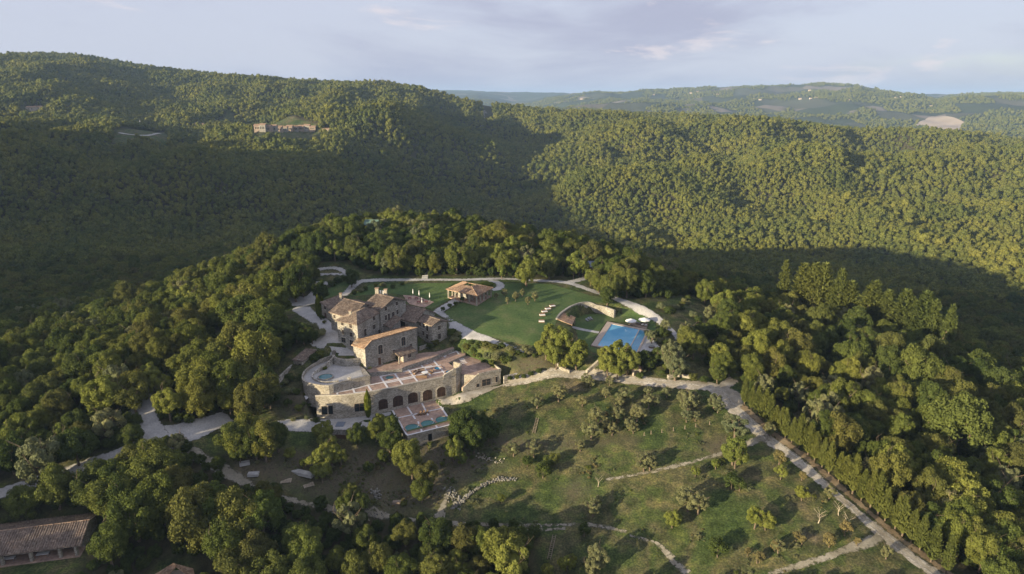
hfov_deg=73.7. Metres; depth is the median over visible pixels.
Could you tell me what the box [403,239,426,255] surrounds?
oak tree
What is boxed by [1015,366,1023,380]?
oak tree
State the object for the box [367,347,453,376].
raised walk
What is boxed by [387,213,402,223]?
maple tree
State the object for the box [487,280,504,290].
pavilion forecourt
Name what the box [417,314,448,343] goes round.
farm wing
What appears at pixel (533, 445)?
olive tree
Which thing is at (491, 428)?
oak
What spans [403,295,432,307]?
dining patio
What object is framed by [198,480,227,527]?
oak tree
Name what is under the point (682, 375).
stone wall
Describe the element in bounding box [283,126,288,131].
hamlet house
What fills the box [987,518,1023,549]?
oak tree
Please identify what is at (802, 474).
dry bush
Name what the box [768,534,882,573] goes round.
field track
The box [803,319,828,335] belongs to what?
oak tree
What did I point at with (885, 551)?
olive tree
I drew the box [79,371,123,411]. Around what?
maple tree
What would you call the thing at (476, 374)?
service building
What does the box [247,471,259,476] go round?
stone block
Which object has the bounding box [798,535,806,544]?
dry bush
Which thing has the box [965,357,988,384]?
holm oak
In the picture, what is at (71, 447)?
holm oak
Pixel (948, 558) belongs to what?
hedge conifer
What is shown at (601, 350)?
maple tree
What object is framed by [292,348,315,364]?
stone shed
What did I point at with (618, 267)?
oak tree
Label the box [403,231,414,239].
holm oak
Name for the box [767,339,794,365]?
oak tree
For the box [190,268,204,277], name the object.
holm oak
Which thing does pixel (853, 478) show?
hedge conifer
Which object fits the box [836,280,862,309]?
fir tree
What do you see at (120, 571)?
olive tree
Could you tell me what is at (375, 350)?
stone hall
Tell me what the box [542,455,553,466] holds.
shrub
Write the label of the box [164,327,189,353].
oak tree
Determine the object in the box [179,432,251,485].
rough track
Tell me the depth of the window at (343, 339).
210.26 m
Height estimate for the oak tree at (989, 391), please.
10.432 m
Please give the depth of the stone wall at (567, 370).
206.52 m
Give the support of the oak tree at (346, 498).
on the ground at (646, 504)
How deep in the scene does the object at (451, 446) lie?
176.09 m
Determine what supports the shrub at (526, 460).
on the ground at (646, 504)
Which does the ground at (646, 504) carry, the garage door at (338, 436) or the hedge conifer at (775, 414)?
the hedge conifer at (775, 414)
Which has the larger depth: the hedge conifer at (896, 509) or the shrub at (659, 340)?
the shrub at (659, 340)
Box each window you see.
[341,336,345,342]
[377,344,383,354]
[400,336,405,346]
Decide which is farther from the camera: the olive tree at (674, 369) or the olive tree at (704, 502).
the olive tree at (674, 369)
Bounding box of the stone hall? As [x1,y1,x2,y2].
[351,326,417,368]
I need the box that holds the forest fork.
[120,372,170,441]
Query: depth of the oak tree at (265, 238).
291.77 m
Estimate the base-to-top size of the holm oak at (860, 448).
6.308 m
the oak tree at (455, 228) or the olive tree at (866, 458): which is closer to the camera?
the olive tree at (866, 458)
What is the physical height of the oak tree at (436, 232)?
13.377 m
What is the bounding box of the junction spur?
[720,377,737,387]
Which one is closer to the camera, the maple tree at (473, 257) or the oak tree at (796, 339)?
the oak tree at (796, 339)
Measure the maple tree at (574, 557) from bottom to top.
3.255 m
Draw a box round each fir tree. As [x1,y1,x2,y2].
[447,232,452,244]
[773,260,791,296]
[788,262,814,307]
[800,262,824,307]
[803,261,834,307]
[826,268,850,307]
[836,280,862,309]
[854,280,884,322]
[865,289,883,320]
[871,288,896,321]
[887,288,916,330]
[900,298,922,331]
[903,290,939,334]
[919,299,942,337]
[938,304,958,346]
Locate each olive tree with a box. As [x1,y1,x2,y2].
[10,367,34,388]
[52,297,74,310]
[79,316,102,324]
[90,407,126,437]
[95,361,128,382]
[107,569,123,573]
[118,323,134,333]
[161,308,174,318]
[172,279,190,291]
[331,493,365,535]
[365,220,381,232]
[392,205,401,212]
[410,225,425,238]
[415,221,432,227]
[460,236,468,245]
[501,288,507,296]
[506,442,519,456]
[512,291,519,300]
[518,244,534,263]
[522,344,528,352]
[526,438,540,456]
[529,393,544,408]
[531,292,538,300]
[551,385,567,401]
[575,440,584,451]
[576,394,587,406]
[580,419,603,439]
[581,373,592,380]
[584,497,600,516]
[584,557,600,573]
[585,378,594,387]
[588,406,605,421]
[588,542,610,572]
[593,494,603,502]
[599,417,611,430]
[602,387,609,397]
[605,376,614,385]
[606,423,618,435]
[611,402,625,419]
[615,387,633,403]
[615,396,624,406]
[624,416,635,430]
[627,421,639,433]
[630,404,644,421]
[635,449,650,471]
[641,394,656,408]
[641,405,649,418]
[643,386,653,394]
[644,453,657,470]
[647,330,655,342]
[650,394,660,405]
[658,257,679,274]
[658,339,684,361]
[660,319,670,328]
[660,343,684,373]
[661,387,671,397]
[664,354,689,376]
[668,352,685,380]
[676,388,689,401]
[676,486,702,511]
[678,321,697,330]
[679,389,697,410]
[681,410,692,422]
[682,396,693,407]
[687,491,709,514]
[688,389,702,406]
[692,410,700,421]
[703,305,715,320]
[706,391,721,409]
[712,399,725,412]
[721,412,737,427]
[721,414,749,437]
[754,370,774,392]
[764,422,775,436]
[771,539,785,553]
[782,303,794,313]
[787,381,809,406]
[802,399,828,423]
[811,388,844,413]
[821,374,837,383]
[823,485,837,498]
[837,307,847,318]
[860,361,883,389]
[860,456,870,476]
[880,542,893,558]
[935,481,958,506]
[979,445,1006,461]
[995,460,1022,489]
[1014,437,1023,442]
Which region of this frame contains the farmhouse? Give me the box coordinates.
[0,512,97,567]
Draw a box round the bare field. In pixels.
[916,116,963,129]
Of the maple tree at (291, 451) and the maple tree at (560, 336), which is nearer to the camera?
the maple tree at (291, 451)
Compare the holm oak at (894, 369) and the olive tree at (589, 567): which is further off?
the holm oak at (894, 369)
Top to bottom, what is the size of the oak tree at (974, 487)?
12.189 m
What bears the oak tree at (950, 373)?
on the ground at (646, 504)
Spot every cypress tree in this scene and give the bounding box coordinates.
[315,294,320,316]
[364,389,371,417]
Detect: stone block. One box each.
[239,460,249,466]
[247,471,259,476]
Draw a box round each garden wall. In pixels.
[277,364,292,386]
[419,344,426,350]
[503,373,517,382]
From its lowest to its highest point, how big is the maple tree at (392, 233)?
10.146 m
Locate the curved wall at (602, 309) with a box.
[556,301,614,319]
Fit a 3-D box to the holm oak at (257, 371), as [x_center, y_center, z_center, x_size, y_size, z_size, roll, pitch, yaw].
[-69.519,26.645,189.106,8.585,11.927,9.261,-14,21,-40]
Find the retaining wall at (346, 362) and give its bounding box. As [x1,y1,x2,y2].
[331,354,360,366]
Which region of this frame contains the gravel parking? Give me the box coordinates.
[288,281,327,305]
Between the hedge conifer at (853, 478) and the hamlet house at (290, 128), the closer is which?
the hedge conifer at (853, 478)
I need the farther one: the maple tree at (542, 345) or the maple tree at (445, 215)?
the maple tree at (445, 215)
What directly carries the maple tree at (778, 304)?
on the ground at (646, 504)
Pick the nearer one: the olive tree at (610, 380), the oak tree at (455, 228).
the olive tree at (610, 380)
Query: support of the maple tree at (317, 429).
on the ground at (646, 504)
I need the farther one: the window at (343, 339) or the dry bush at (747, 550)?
the window at (343, 339)
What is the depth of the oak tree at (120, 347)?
198.22 m
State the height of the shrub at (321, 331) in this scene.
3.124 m
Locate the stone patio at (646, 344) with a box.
[640,336,658,351]
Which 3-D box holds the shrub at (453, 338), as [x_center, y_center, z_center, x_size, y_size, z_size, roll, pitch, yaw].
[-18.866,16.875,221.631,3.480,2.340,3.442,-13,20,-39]
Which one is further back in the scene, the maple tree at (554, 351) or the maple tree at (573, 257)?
the maple tree at (573, 257)
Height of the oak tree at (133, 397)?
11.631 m
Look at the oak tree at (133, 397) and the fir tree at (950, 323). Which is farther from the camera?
the fir tree at (950, 323)
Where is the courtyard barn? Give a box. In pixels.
[400,304,435,335]
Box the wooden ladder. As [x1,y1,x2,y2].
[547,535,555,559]
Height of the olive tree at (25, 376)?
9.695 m
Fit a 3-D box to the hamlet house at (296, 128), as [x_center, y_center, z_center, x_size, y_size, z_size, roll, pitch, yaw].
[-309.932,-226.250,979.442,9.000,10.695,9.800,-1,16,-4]
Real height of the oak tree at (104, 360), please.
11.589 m
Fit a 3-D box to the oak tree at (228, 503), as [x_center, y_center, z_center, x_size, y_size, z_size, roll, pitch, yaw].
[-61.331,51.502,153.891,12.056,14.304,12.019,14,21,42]
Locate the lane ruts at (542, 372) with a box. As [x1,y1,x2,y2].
[496,369,717,391]
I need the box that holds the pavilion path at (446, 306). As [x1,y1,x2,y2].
[435,299,458,311]
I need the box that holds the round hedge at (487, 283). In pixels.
[480,281,493,285]
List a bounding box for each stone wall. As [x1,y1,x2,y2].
[450,476,516,508]
[557,363,569,372]
[586,360,598,372]
[667,373,689,378]
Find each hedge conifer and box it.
[740,378,749,404]
[748,385,754,409]
[753,385,763,413]
[758,387,770,419]
[764,393,775,421]
[770,405,780,424]
[775,407,784,433]
[779,407,790,437]
[787,417,797,442]
[793,413,807,447]
[802,422,815,454]
[809,431,821,460]
[817,437,828,467]
[824,441,836,473]
[833,451,845,481]
[837,456,851,486]
[846,453,862,493]
[855,468,869,500]
[862,469,878,507]
[870,470,888,514]
[880,487,893,520]
[890,496,902,528]
[893,494,912,536]
[906,509,920,542]
[914,514,930,549]
[923,524,942,561]
[941,534,956,573]
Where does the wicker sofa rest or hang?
on the vaulted cellar
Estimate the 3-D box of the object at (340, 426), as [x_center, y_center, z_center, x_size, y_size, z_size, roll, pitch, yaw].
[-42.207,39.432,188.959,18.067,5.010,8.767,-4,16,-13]
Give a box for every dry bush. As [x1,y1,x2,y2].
[745,547,751,555]
[755,550,765,562]
[763,422,772,433]
[770,539,778,551]
[773,449,786,464]
[792,531,800,540]
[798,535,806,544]
[799,471,806,480]
[822,532,836,547]
[839,519,853,535]
[854,536,861,545]
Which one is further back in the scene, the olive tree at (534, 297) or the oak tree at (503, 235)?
the oak tree at (503, 235)
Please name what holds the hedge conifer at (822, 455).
on the ground at (646, 504)
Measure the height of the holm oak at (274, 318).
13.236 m
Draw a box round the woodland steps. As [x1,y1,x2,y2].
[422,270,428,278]
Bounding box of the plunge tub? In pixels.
[384,375,394,379]
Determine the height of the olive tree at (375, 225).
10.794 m
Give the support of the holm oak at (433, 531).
on the ground at (646, 504)
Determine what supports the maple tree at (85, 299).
on the ground at (646, 504)
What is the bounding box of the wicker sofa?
[416,375,426,377]
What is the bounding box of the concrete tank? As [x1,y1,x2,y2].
[291,469,313,478]
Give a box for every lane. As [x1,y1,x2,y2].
[435,367,743,408]
[711,392,940,573]
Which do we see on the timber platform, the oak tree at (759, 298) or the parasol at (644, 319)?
the parasol at (644, 319)
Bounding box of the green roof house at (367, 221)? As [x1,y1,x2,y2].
[363,219,378,226]
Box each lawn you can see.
[324,280,609,345]
[575,302,655,355]
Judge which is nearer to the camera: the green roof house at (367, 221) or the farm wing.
the farm wing
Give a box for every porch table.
[4,556,15,560]
[36,551,49,556]
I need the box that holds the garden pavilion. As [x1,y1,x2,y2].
[446,281,492,305]
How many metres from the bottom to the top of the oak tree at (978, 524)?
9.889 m
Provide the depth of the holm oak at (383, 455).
175.84 m
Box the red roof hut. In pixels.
[156,563,193,573]
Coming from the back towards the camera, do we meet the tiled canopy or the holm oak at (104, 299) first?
the holm oak at (104, 299)
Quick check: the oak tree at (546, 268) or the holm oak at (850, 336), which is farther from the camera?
the oak tree at (546, 268)
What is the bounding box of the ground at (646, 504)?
[0,66,1023,573]
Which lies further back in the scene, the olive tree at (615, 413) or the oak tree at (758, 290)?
the oak tree at (758, 290)
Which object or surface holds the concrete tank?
on the ground at (646, 504)
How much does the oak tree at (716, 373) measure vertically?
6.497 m
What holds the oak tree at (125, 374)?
on the ground at (646, 504)
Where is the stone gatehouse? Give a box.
[631,364,641,375]
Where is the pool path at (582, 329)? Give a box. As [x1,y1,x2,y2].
[572,326,598,332]
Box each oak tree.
[0,344,12,366]
[0,366,9,382]
[0,375,21,396]
[0,412,38,440]
[0,484,42,520]
[18,382,45,408]
[21,328,40,337]
[25,358,55,380]
[28,316,56,332]
[32,375,58,400]
[34,462,74,509]
[40,387,74,417]
[46,388,71,408]
[47,321,75,338]
[61,350,98,378]
[69,323,92,335]
[72,339,96,352]
[79,479,116,516]
[85,517,128,566]
[86,324,112,340]
[86,349,115,374]
[91,315,108,324]
[92,352,121,379]
[97,334,118,349]
[99,292,111,297]
[100,460,143,495]
[101,325,122,339]
[103,484,163,542]
[105,280,128,297]
[108,340,134,355]
[113,280,141,298]
[113,371,150,412]
[114,369,148,390]
[122,309,142,320]
[125,298,152,311]
[127,305,150,312]
[128,319,153,333]
[128,326,161,356]
[133,307,161,324]
[144,336,171,361]
[152,449,185,471]
[155,464,194,492]
[162,332,184,357]
[163,481,218,553]
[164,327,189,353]
[165,349,205,377]
[170,307,192,323]
[174,358,217,393]
[177,319,193,329]
[178,322,210,344]
[179,338,205,352]
[179,377,217,418]
[182,269,203,277]
[189,350,225,377]
[198,297,210,313]
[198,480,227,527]
[200,337,216,350]
[200,517,244,559]
[205,339,234,359]
[208,266,236,281]
[209,292,232,315]
[210,358,249,401]
[212,547,253,573]
[213,485,267,536]
[214,293,256,326]
[214,380,238,410]
[215,320,258,354]
[221,420,250,452]
[230,329,282,369]
[231,352,269,382]
[231,528,278,571]
[232,282,266,298]
[233,377,268,408]
[233,389,263,416]
[234,412,259,433]
[236,491,254,502]
[240,489,283,532]
[243,297,285,323]
[245,373,280,407]
[248,548,289,573]
[249,419,279,461]
[254,231,278,253]
[254,270,283,292]
[254,480,269,491]
[263,484,282,497]
[265,285,291,313]
[280,520,313,552]
[285,529,323,567]
[287,553,328,573]
[295,263,314,276]
[298,252,320,267]
[324,545,345,573]
[333,492,353,514]
[337,483,361,497]
[340,549,370,573]
[344,234,364,255]
[352,524,375,551]
[354,492,369,510]
[365,418,385,441]
[365,541,392,573]
[372,413,384,423]
[374,240,392,253]
[383,415,400,428]
[383,552,419,573]
[384,242,407,274]
[390,518,416,546]
[391,438,421,467]
[400,455,421,479]
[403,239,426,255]
[410,477,433,502]
[413,460,438,481]
[418,542,443,564]
[418,554,453,573]
[423,224,448,246]
[444,241,469,274]
[445,223,464,244]
[448,549,470,573]
[449,522,478,552]
[456,568,478,573]
[467,525,485,555]
[469,555,490,573]
[480,223,500,241]
[480,525,525,567]
[491,223,512,244]
[494,253,511,270]
[507,261,518,276]
[539,233,560,251]
[541,258,557,279]
[577,235,589,243]
[579,241,602,260]
[580,266,589,276]
[586,269,601,284]
[591,273,603,292]
[600,274,623,293]
[603,257,620,274]
[607,259,630,275]
[615,266,639,297]
[620,247,642,257]
[621,254,643,273]
[636,269,655,297]
[642,260,665,277]
[676,326,697,334]
[677,326,700,350]
[680,332,708,359]
[694,322,709,338]
[695,278,714,303]
[707,314,733,334]
[709,350,733,371]
[709,362,727,383]
[710,278,730,294]
[717,298,741,312]
[727,360,738,376]
[728,312,757,338]
[731,345,753,361]
[738,300,755,313]
[738,352,764,381]
[740,330,770,355]
[741,291,764,305]
[742,286,765,297]
[744,296,759,311]
[744,309,768,326]
[753,328,777,346]
[762,346,785,376]
[765,317,781,330]
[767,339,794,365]
[768,320,791,345]
[777,291,800,308]
[780,328,817,364]
[789,319,810,333]
[793,350,825,376]
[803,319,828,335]
[805,303,834,326]
[818,382,833,394]
[821,411,863,455]
[827,377,860,412]
[828,361,854,381]
[832,339,872,361]
[838,356,864,381]
[845,412,865,422]
[848,389,882,412]
[850,350,875,375]
[856,399,889,428]
[860,418,873,440]
[867,437,891,457]
[867,446,913,496]
[872,331,906,355]
[872,344,908,370]
[872,442,919,486]
[873,385,896,402]
[881,436,915,456]
[882,412,915,440]
[883,379,913,403]
[883,395,911,413]
[886,407,912,433]
[887,374,904,382]
[894,490,927,515]
[899,328,925,342]
[899,342,945,385]
[904,380,927,410]
[909,403,940,434]
[910,466,947,505]
[912,381,946,408]
[915,463,944,484]
[916,432,956,454]
[917,378,933,385]
[918,333,957,360]
[922,390,993,456]
[922,444,952,459]
[928,372,958,386]
[933,455,980,493]
[934,365,963,382]
[935,506,974,546]
[937,378,978,398]
[937,476,990,513]
[940,351,966,373]
[942,490,979,525]
[949,364,964,376]
[956,455,982,473]
[956,484,995,509]
[962,515,991,556]
[962,531,1005,572]
[963,342,988,354]
[965,348,997,385]
[966,504,996,524]
[977,382,1013,404]
[977,447,1012,477]
[979,397,1008,424]
[980,366,1022,387]
[980,554,1020,573]
[981,430,1019,450]
[983,537,1023,568]
[985,474,1012,488]
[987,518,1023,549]
[990,509,1023,535]
[992,420,1014,436]
[993,402,1023,436]
[997,441,1023,484]
[1000,356,1023,370]
[1002,380,1023,402]
[1002,536,1023,564]
[1008,396,1023,422]
[1011,561,1023,573]
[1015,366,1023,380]
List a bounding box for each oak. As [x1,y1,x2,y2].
[0,419,11,439]
[44,327,76,351]
[51,427,99,466]
[57,333,82,352]
[58,378,79,399]
[81,330,104,342]
[83,344,106,357]
[94,298,109,301]
[95,472,136,506]
[106,307,127,327]
[113,320,133,333]
[116,423,144,445]
[117,348,133,366]
[122,330,139,343]
[126,314,137,323]
[153,317,170,329]
[171,293,184,301]
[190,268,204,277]
[203,272,214,286]
[212,421,248,447]
[220,275,236,282]
[228,443,247,462]
[240,426,265,459]
[246,319,277,347]
[246,362,277,383]
[250,307,287,336]
[264,391,280,408]
[274,323,296,349]
[279,229,299,242]
[280,263,310,301]
[287,320,301,342]
[293,322,311,344]
[296,271,311,296]
[305,327,318,343]
[307,229,330,254]
[311,280,329,298]
[341,269,359,286]
[346,422,366,447]
[360,211,376,219]
[362,461,374,474]
[365,226,377,234]
[376,421,401,452]
[377,449,389,463]
[380,226,393,234]
[397,228,409,237]
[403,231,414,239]
[407,222,419,229]
[418,517,452,550]
[445,207,463,219]
[447,407,478,445]
[448,420,466,439]
[455,219,467,227]
[460,419,485,453]
[464,222,477,231]
[475,410,489,424]
[479,416,501,441]
[507,524,533,559]
[517,240,533,251]
[552,230,568,244]
[591,256,608,269]
[600,239,608,245]
[600,286,615,306]
[609,239,621,253]
[637,349,652,368]
[642,354,656,370]
[650,347,663,366]
[656,326,666,337]
[693,272,712,290]
[715,302,737,318]
[735,273,753,286]
[765,314,775,319]
[776,365,797,387]
[778,307,792,319]
[809,409,839,444]
[815,325,840,349]
[834,317,858,341]
[840,331,859,342]
[842,306,873,327]
[847,414,869,442]
[851,440,867,456]
[857,326,877,350]
[881,363,905,381]
[918,501,946,534]
[920,449,956,474]
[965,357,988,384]
[981,478,1021,512]
[988,394,1006,406]
[1007,428,1023,439]
[1017,467,1023,489]
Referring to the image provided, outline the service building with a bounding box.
[452,355,500,391]
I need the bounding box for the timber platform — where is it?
[629,322,647,328]
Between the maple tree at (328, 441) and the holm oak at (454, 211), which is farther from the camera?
the holm oak at (454, 211)
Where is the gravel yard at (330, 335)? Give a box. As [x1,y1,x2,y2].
[292,306,353,355]
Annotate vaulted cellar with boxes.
[315,351,464,418]
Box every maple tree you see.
[0,320,13,332]
[0,336,20,351]
[22,347,47,357]
[35,310,53,320]
[46,421,68,439]
[51,311,64,318]
[51,352,69,363]
[74,367,94,382]
[79,295,97,302]
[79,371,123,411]
[81,304,92,317]
[83,457,106,478]
[89,338,99,343]
[139,361,158,371]
[143,284,157,291]
[148,374,173,392]
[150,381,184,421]
[175,283,198,298]
[190,293,202,300]
[217,395,233,414]
[234,274,247,282]
[283,446,295,459]
[299,458,307,468]
[305,448,331,464]
[309,461,331,482]
[311,420,332,436]
[312,526,322,536]
[316,432,337,449]
[323,239,344,261]
[323,444,340,465]
[327,217,344,228]
[334,448,347,466]
[371,252,383,267]
[384,230,402,239]
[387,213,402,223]
[427,210,438,216]
[443,212,453,221]
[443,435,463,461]
[453,449,467,466]
[466,251,478,267]
[475,242,489,249]
[486,243,506,262]
[495,536,533,573]
[497,265,506,278]
[503,233,521,250]
[503,249,519,261]
[515,259,536,286]
[519,225,533,234]
[520,262,533,283]
[524,254,539,269]
[534,338,554,359]
[538,251,560,265]
[540,563,553,573]
[541,323,569,343]
[544,344,566,369]
[553,330,577,354]
[557,555,575,572]
[558,353,572,368]
[565,231,578,239]
[566,251,589,276]
[567,262,579,278]
[567,339,587,369]
[568,553,576,562]
[584,269,592,285]
[596,343,614,356]
[598,352,613,377]
[609,339,631,362]
[610,358,627,378]
[617,347,641,374]
[664,509,682,527]
[691,465,700,476]
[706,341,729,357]
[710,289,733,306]
[711,458,719,469]
[719,458,725,465]
[721,436,747,465]
[725,445,749,468]
[746,505,764,529]
[758,510,776,530]
[770,299,785,310]
[773,464,787,479]
[782,300,795,310]
[794,485,810,500]
[813,346,821,356]
[844,453,855,462]
[913,450,934,468]
[1010,369,1023,383]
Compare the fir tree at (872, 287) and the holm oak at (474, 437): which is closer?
the holm oak at (474, 437)
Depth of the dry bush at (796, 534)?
147.59 m
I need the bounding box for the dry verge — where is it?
[741,404,952,573]
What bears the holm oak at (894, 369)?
on the ground at (646, 504)
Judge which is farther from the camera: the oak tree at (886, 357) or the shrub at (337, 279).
the shrub at (337, 279)
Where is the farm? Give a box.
[25,106,37,110]
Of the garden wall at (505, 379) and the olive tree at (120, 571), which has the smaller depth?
the olive tree at (120, 571)
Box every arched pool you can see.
[404,423,422,432]
[419,419,437,427]
[434,416,449,423]
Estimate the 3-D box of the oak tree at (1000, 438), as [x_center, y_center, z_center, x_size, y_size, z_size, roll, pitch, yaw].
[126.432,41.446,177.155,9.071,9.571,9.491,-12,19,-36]
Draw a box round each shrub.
[282,378,288,384]
[283,398,292,406]
[284,372,294,380]
[285,386,295,394]
[292,388,300,394]
[294,404,302,411]
[306,322,318,329]
[309,353,319,360]
[315,328,325,336]
[317,350,323,357]
[328,281,335,286]
[333,276,341,283]
[426,343,432,348]
[430,339,438,345]
[447,328,456,335]
[449,335,459,341]
[453,330,460,336]
[461,343,469,350]
[470,347,476,352]
[475,341,482,348]
[481,340,490,347]
[482,352,490,358]
[489,343,497,349]
[491,352,501,359]
[497,493,505,502]
[498,342,505,348]
[505,356,511,361]
[522,455,532,466]
[528,524,541,538]
[535,460,551,477]
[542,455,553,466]
[578,522,591,536]
[635,372,643,378]
[655,337,664,342]
[656,302,665,308]
[664,306,674,313]
[688,373,697,379]
[689,310,698,316]
[694,316,702,321]
[699,375,708,382]
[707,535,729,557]
[723,470,740,489]
[733,477,746,491]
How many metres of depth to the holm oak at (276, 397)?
186.51 m
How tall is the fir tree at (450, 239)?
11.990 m
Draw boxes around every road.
[0,410,372,497]
[119,132,160,135]
[342,277,676,338]
[433,311,527,354]
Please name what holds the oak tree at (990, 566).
on the ground at (646, 504)
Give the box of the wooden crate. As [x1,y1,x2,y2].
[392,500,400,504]
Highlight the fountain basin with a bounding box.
[317,373,333,380]
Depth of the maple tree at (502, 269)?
271.74 m
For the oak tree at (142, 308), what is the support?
on the ground at (646, 504)
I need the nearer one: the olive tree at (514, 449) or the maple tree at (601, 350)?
the olive tree at (514, 449)
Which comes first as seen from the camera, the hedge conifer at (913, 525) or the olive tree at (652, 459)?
the hedge conifer at (913, 525)
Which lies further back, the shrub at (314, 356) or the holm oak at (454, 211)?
the holm oak at (454, 211)
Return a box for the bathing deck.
[392,401,449,445]
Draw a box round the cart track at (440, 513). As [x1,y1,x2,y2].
[252,484,690,573]
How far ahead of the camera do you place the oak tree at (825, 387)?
194.61 m
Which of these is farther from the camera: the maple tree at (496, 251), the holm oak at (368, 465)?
the maple tree at (496, 251)
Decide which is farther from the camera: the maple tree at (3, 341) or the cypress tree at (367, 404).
the maple tree at (3, 341)
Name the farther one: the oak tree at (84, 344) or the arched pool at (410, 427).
the oak tree at (84, 344)
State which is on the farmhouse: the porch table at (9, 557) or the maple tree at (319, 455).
the porch table at (9, 557)
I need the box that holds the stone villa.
[320,287,406,351]
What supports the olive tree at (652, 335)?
on the ground at (646, 504)
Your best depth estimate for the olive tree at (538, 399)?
192.20 m
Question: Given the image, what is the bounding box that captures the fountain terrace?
[302,355,370,406]
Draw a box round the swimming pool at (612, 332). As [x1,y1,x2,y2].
[591,322,647,352]
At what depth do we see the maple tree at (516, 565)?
143.81 m
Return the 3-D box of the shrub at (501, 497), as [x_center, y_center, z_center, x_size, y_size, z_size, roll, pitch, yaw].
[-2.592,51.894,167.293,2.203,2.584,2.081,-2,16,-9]
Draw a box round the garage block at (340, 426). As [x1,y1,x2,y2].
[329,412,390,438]
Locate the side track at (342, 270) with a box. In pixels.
[318,266,585,282]
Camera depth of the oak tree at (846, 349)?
216.04 m
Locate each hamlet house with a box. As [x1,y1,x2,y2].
[253,124,258,132]
[259,123,267,131]
[266,125,272,131]
[273,125,277,131]
[278,126,282,132]
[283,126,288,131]
[286,125,293,131]
[293,125,298,131]
[299,125,303,131]
[303,124,310,131]
[309,126,316,131]
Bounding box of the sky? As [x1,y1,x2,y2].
[0,0,1023,93]
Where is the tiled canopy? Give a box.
[557,312,575,326]
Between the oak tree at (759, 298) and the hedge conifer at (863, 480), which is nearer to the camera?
the hedge conifer at (863, 480)
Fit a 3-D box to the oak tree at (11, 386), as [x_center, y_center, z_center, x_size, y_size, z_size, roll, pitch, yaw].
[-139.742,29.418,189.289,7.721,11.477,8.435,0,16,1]
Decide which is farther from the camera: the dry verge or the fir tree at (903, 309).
the fir tree at (903, 309)
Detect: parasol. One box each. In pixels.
[625,319,636,325]
[638,317,649,321]
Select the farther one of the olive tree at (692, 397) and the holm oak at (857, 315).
the holm oak at (857, 315)
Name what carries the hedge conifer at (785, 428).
on the ground at (646, 504)
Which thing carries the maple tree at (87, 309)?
on the ground at (646, 504)
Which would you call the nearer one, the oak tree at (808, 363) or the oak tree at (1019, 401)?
the oak tree at (1019, 401)
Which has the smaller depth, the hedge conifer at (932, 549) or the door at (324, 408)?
the hedge conifer at (932, 549)
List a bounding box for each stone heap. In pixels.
[364,508,383,518]
[370,488,381,499]
[442,486,460,510]
[476,453,504,462]
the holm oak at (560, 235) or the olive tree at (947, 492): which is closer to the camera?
the olive tree at (947, 492)
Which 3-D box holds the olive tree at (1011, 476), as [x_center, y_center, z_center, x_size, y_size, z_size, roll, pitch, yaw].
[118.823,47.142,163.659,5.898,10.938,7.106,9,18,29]
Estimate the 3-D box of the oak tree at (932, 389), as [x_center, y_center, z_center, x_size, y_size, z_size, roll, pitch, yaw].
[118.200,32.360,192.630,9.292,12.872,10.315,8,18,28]
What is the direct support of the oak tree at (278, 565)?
on the ground at (646, 504)
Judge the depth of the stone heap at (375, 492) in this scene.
168.69 m
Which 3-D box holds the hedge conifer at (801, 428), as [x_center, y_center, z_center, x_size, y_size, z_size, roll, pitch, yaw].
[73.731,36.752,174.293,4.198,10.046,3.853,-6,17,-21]
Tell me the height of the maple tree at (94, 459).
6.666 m
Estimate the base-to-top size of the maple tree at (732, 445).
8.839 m
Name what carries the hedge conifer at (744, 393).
on the ground at (646, 504)
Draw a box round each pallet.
[280,478,291,482]
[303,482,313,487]
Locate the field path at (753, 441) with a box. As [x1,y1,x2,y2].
[606,434,767,479]
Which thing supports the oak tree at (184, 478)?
on the ground at (646, 504)
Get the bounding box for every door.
[321,406,327,414]
[328,406,332,413]
[335,435,346,438]
[354,403,363,411]
[377,398,388,410]
[392,394,403,407]
[407,391,418,404]
[422,389,432,401]
[436,386,445,397]
[482,378,490,385]

